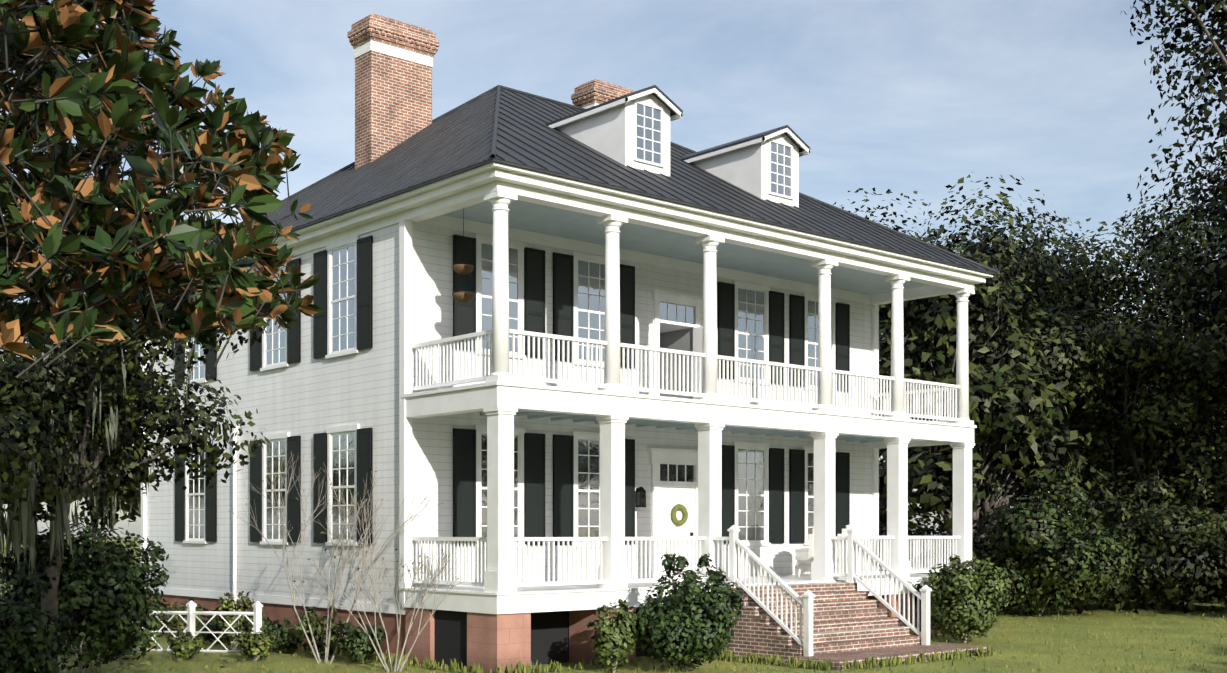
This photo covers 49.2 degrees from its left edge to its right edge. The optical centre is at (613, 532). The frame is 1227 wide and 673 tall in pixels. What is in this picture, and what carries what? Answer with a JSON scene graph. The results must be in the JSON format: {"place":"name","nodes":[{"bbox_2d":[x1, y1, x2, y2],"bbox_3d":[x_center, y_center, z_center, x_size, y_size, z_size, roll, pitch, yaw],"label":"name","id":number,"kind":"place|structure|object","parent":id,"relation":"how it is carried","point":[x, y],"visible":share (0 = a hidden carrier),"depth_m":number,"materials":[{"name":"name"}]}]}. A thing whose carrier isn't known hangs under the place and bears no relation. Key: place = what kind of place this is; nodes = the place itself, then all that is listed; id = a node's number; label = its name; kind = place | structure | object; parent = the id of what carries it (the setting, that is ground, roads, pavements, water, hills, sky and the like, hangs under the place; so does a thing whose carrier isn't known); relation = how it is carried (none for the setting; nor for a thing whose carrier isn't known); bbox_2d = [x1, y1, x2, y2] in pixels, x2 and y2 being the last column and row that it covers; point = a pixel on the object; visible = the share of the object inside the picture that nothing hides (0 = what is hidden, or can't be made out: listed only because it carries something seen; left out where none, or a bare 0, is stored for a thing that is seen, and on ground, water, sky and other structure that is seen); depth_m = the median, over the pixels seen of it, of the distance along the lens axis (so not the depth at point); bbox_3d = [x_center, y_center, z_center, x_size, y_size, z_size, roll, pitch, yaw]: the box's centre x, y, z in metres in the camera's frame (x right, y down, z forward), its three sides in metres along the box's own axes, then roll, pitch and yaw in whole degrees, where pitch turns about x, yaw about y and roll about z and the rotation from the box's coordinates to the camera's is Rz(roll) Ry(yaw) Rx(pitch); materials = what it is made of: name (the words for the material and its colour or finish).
{"place":"outdoors","nodes":[
{"label":"outdoors","id":0,"kind":"place"},
{"bbox_2d":[0,537,1226,672],"bbox_3d":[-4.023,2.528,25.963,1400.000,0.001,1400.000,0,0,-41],"label":"ground","id":1,"kind":"structure","parent":0,"point":[1020,652],"depth_m":27.46,"materials":[{"name":"green plant"}]},
{"bbox_2d":[0,592,74,672],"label":"shrub","id":2,"kind":"object","parent":1,"relation":"on","point":[20,652],"visible":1,"depth_m":20.98,"materials":[{"name":"green plant"}]},
{"bbox_2d":[0,351,100,511],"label":"oak tree","id":3,"kind":"object","parent":1,"relation":"on","point":[70,461],"depth_m":61.13,"materials":[{"name":"green plant"}]},
{"bbox_2d":[11,348,139,515],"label":"oak tree","id":4,"kind":"object","parent":1,"relation":"on","point":[135,506],"visible":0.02,"depth_m":66.89,"materials":[{"name":"green plant"}]},
{"bbox_2d":[0,498,169,672],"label":"shrub","id":5,"kind":"object","parent":1,"relation":"on","point":[100,592],"visible":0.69,"depth_m":23.52,"materials":[{"name":"green plant"}]},
{"bbox_2d":[60,602,140,649],"bbox_3d":[-11.043,1.599,28.428,2.071,1.879,2.048,0,0,-41],"label":"shrub","id":6,"kind":"object","parent":1,"relation":"on","point":[89,643],"visible":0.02,"depth_m":28.17,"materials":[{"name":"green plant"}]},
{"bbox_2d":[70,349,139,519],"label":"oak tree","id":7,"kind":"object","parent":1,"relation":"on","point":[125,507],"visible":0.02,"depth_m":87.40,"materials":[{"name":"green plant"}]},
{"bbox_2d":[96,631,134,658],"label":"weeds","id":8,"kind":"object","parent":1,"relation":"on","point":[116,641],"visible":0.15,"depth_m":26.52,"materials":[{"name":"green plant"}]},
{"bbox_2d":[109,502,135,521],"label":"tree","id":9,"kind":"object","parent":1,"relation":"on","point":[133,518],"depth_m":173.31,"materials":[{"name":"green plant"}]},
{"bbox_2d":[0,186,276,672],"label":"young oak","id":10,"kind":"object","parent":1,"relation":"on","point":[135,415],"visible":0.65,"depth_m":22.30,"materials":[{"name":"green plant"}]},
{"bbox_2d":[0,274,226,576],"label":"spanish moss","id":11,"kind":"object","parent":10,"relation":"attached to","point":[14,532],"visible":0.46,"depth_m":22.50,"materials":[{"name":"grey plant"}]},
{"bbox_2d":[139,600,176,635],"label":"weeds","id":12,"kind":"object","parent":1,"relation":"on","point":[156,624],"visible":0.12,"depth_m":32.36,"materials":[{"name":"green plant"}]},
{"bbox_2d":[0,0,324,378],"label":"magnolia","id":13,"kind":"object","parent":1,"relation":"on","point":[100,105],"visible":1,"depth_m":8.46,"materials":[{"name":"green plant"}]},
{"bbox_2d":[167,628,203,659],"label":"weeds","id":14,"kind":"object","parent":1,"relation":"on","point":[190,647],"visible":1,"depth_m":26.32,"materials":[{"name":"green plant"}]},
{"bbox_2d":[167,598,208,636],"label":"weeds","id":15,"kind":"object","parent":1,"relation":"on","point":[175,619],"visible":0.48,"depth_m":31.12,"materials":[{"name":"green plant"}]},
{"bbox_2d":[125,601,262,657],"bbox_3d":[-8.529,1.958,27.167,3.020,1.140,0.238,0,0,10],"label":"fence","id":16,"kind":"object","parent":1,"relation":"on","point":[191,613],"visible":0.69,"depth_m":27.09,"materials":[{"name":"white paint"}]},
{"bbox_2d":[197,607,237,643],"bbox_3d":[-8.942,2.092,30.433,1.058,0.902,1.054,0,0,-41],"label":"shrub","id":17,"kind":"object","parent":1,"relation":"on","point":[208,636],"visible":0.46,"depth_m":30.13,"materials":[{"name":"green plant"}]},
{"bbox_2d":[207,591,254,649],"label":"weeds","id":18,"kind":"object","parent":1,"relation":"on","point":[228,604],"visible":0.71,"depth_m":28.06,"materials":[{"name":"green plant"}]},
{"bbox_2d":[225,608,271,638],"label":"shrub","id":19,"kind":"object","parent":1,"relation":"on","point":[265,621],"visible":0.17,"depth_m":28.98,"materials":[{"name":"green plant"}]},
{"bbox_2d":[233,626,275,660],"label":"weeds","id":20,"kind":"object","parent":1,"relation":"on","point":[262,640],"visible":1,"depth_m":26.19,"materials":[{"name":"green plant"}]},
{"bbox_2d":[263,617,303,652],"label":"shrub","id":21,"kind":"object","parent":1,"relation":"on","point":[284,641],"visible":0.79,"depth_m":27.93,"materials":[{"name":"green plant"}]},
{"bbox_2d":[293,606,344,657],"bbox_3d":[-5.875,1.998,26.924,1.104,1.087,1.229,0,0,-14],"label":"shrub","id":22,"kind":"object","parent":1,"relation":"on","point":[319,636],"visible":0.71,"depth_m":26.73,"materials":[{"name":"green plant"}]},
{"bbox_2d":[229,453,442,663],"bbox_3d":[-5.310,0.487,25.921,4.093,4.100,4.553,0,0,-41],"label":"bare crape myrtle","id":23,"kind":"object","parent":1,"relation":"on","point":[333,593],"visible":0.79,"depth_m":25.73,"materials":[{"name":"grey plant"}]},
{"bbox_2d":[335,617,385,663],"bbox_3d":[-4.904,2.084,25.684,0.918,0.918,1.080,0,0,16],"label":"shrub","id":24,"kind":"object","parent":1,"relation":"on","point":[353,639],"visible":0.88,"depth_m":25.53,"materials":[{"name":"green plant"}]},
{"bbox_2d":[293,541,461,672],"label":"bare crape myrtle","id":25,"kind":"object","parent":1,"relation":"on","point":[385,666],"visible":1,"depth_m":24.28,"materials":[{"name":"grey plant"}]},
{"bbox_2d":[140,212,878,661],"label":"house walls","id":26,"kind":"structure","parent":1,"relation":"on","point":[308,396],"depth_m":28.87,"materials":[{"name":"paint"}]},
{"bbox_2d":[233,208,687,610],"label":"porch fittings","id":27,"kind":"object","parent":26,"relation":"attached to","point":[464,296],"visible":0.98,"depth_m":30.64,"materials":[{"name":"white metal"}]},
{"bbox_2d":[175,233,849,577],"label":"windows and doors","id":28,"kind":"structure","parent":26,"relation":"attached to","point":[750,320],"depth_m":29.26,"materials":[{"name":"white paint"}]},
{"bbox_2d":[207,85,997,284],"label":"roof","id":29,"kind":"structure","parent":26,"relation":"on","point":[502,133],"depth_m":28.17,"materials":[{"name":"grey metal"}]},
{"bbox_2d":[347,13,438,168],"bbox_3d":[-5.440,-10.272,33.217,2.020,4.600,1.010,0,0,-41],"label":"chimney","id":30,"kind":"object","parent":29,"relation":"on","point":[393,58],"visible":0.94,"depth_m":32.75,"materials":[{"name":"brick"}]},
{"bbox_2d":[571,79,634,108],"bbox_3d":[-0.104,-10.272,37.931,2.020,4.600,1.010,0,0,-41],"label":"chimney","id":31,"kind":"object","parent":29,"relation":"on","point":[591,93],"visible":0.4,"depth_m":37.26,"materials":[{"name":"brick"}]},
{"bbox_2d":[545,85,682,175],"bbox_3d":[-0.240,-8.513,29.535,1.620,1.830,3.385,0,0,-41],"label":"dormer","id":32,"kind":"object","parent":29,"relation":"on","point":[632,129],"visible":1,"depth_m":28.45,"materials":[{"name":"white paint"}]},
{"bbox_2d":[681,125,809,207],"bbox_3d":[2.908,-8.513,32.316,1.620,1.830,3.385,0,0,-41],"label":"dormer","id":33,"kind":"object","parent":29,"relation":"on","point":[764,165],"visible":0.94,"depth_m":31.25,"materials":[{"name":"white paint"}]},
{"bbox_2d":[585,599,638,672],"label":"shrub","id":34,"kind":"object","parent":1,"relation":"on","point":[616,639],"visible":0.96,"depth_m":23.85,"materials":[{"name":"green plant"}]},
{"bbox_2d":[59,608,1226,672],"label":"grass tufts","id":35,"kind":"object","parent":1,"relation":"on","point":[957,654],"visible":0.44,"depth_m":25.55,"materials":[{"name":"green plant"}]},
{"bbox_2d":[73,628,1222,672],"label":"fallen leaves","id":36,"kind":"object","parent":1,"relation":"on","point":[225,661],"visible":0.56,"depth_m":26.11,"materials":[{"name":"brown plant"}]},
{"bbox_2d":[632,552,743,670],"bbox_3d":[1.403,1.431,24.290,2.096,2.218,2.178,0,0,-41],"label":"shrub","id":37,"kind":"object","parent":1,"relation":"on","point":[682,626],"visible":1,"depth_m":23.84,"materials":[{"name":"green plant"}]},
{"bbox_2d":[717,582,986,670],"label":"front steps","id":38,"kind":"structure","parent":1,"relation":"on","point":[851,623],"depth_m":26.87,"materials":[{"name":"brick"}]},
{"bbox_2d":[833,187,1061,573],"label":"oak tree","id":39,"kind":"object","parent":1,"relation":"on","point":[882,490],"visible":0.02,"depth_m":54.51,"materials":[{"name":"green plant"}]},
{"bbox_2d":[912,554,1011,642],"bbox_3d":[8.028,1.511,30.608,2.029,2.050,1.960,0,0,-15],"label":"shrub","id":40,"kind":"object","parent":1,"relation":"on","point":[967,601],"visible":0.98,"depth_m":30.15,"materials":[{"name":"green plant"}]},
{"bbox_2d":[880,454,1051,529],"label":"tree","id":41,"kind":"object","parent":1,"relation":"on","point":[914,506],"depth_m":155.22,"materials":[{"name":"green plant"}]},
{"bbox_2d":[880,194,1102,577],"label":"oak tree","id":42,"kind":"object","parent":1,"relation":"on","point":[1042,235],"visible":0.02,"depth_m":62.56,"materials":[{"name":"green plant"}]},
{"bbox_2d":[908,214,1101,535],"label":"oak tree","id":43,"kind":"object","parent":1,"relation":"on","point":[1010,480],"depth_m":80.96,"materials":[{"name":"green plant"}]},
{"bbox_2d":[879,222,1136,614],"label":"oak tree","id":44,"kind":"object","parent":1,"relation":"on","point":[930,470],"visible":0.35,"depth_m":42.34,"materials":[{"name":"green plant"}]},
{"bbox_2d":[879,172,1181,610],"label":"oak tree","id":45,"kind":"object","parent":1,"relation":"on","point":[1062,366],"visible":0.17,"depth_m":47.37,"materials":[{"name":"green plant"}]},
{"bbox_2d":[972,462,1138,615],"bbox_3d":[12.727,0.189,40.106,5.681,4.694,5.390,0,0,-41],"label":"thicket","id":46,"kind":"object","parent":1,"relation":"on","point":[1063,549],"visible":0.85,"depth_m":38.81,"materials":[{"name":"green plant"}]},
{"bbox_2d":[996,216,1223,541],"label":"oak tree","id":47,"kind":"object","parent":1,"relation":"on","point":[1131,270],"visible":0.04,"depth_m":69.32,"materials":[{"name":"green plant"}]},
{"bbox_2d":[1020,209,1226,589],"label":"oak tree","id":48,"kind":"object","parent":1,"relation":"on","point":[1215,414],"visible":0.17,"depth_m":57.87,"materials":[{"name":"green plant"}]},
{"bbox_2d":[1055,290,1226,598],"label":"oak tree","id":49,"kind":"object","parent":1,"relation":"on","point":[1150,420],"visible":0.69,"depth_m":49.22,"materials":[{"name":"green plant"}]},
{"bbox_2d":[1061,472,1226,608],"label":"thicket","id":50,"kind":"object","parent":1,"relation":"on","point":[1169,516],"visible":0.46,"depth_m":42.14,"materials":[{"name":"green plant"}]},
{"bbox_2d":[1110,0,1226,614],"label":"oak tree","id":51,"kind":"object","parent":1,"relation":"on","point":[1203,7],"visible":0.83,"depth_m":42.03,"materials":[{"name":"green plant"}]},
{"bbox_2d":[1113,145,1226,323],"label":"oak tree","id":52,"kind":"object","parent":1,"relation":"on","point":[1188,206],"visible":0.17,"depth_m":71.09,"materials":[{"name":"green plant"}]},
{"bbox_2d":[1136,208,1226,519],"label":"oak tree","id":53,"kind":"object","parent":1,"relation":"on","point":[1215,283],"visible":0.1,"depth_m":59.15,"materials":[{"name":"green plant"}]},
{"bbox_2d":[1199,423,1226,512],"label":"oak tree","id":54,"kind":"object","parent":1,"relation":"on","point":[1223,493],"visible":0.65,"depth_m":47.56,"materials":[{"name":"green plant"}]},
{"bbox_2d":[0,0,1226,536],"label":"sky","id":55,"kind":"structure","parent":0,"point":[905,97],"materials":[{"name":"blue"}]},
{"bbox_2d":[401,180,976,672],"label":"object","id":56,"kind":"object","parent":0,"point":[467,626],"visible":0.67,"depth_m":26.00,"materials":[{"name":"white wood"}]},
{"bbox_2d":[412,329,959,655],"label":"piazza railings","id":57,"kind":"object","parent":56,"relation":"on","point":[850,544],"visible":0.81,"depth_m":26.48,"materials":[{"name":"white wood"}]},
{"bbox_2d":[483,191,974,592],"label":"columns","id":58,"kind":"structure","parent":56,"relation":"attached to","point":[500,574],"depth_m":27.31,"materials":[{"name":"white wood"}]},
{"bbox_2d":[795,529,813,576],"bbox_3d":[4.798,0.456,31.914,0.750,1.304,0.660,0,0,-41],"label":"wicker chair","id":59,"kind":"object","parent":56,"relation":"on","point":[804,557],"visible":0.42,"depth_m":31.77,"materials":[{"name":"white wicker"}]},
{"bbox_2d":[837,524,852,562],"bbox_3d":[5.487,0.456,32.659,0.660,1.304,0.750,0,0,29],"label":"wicker chair","id":60,"kind":"object","parent":56,"relation":"on","point":[843,532],"visible":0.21,"depth_m":32.31,"materials":[{"name":"white wicker"}]}
]}

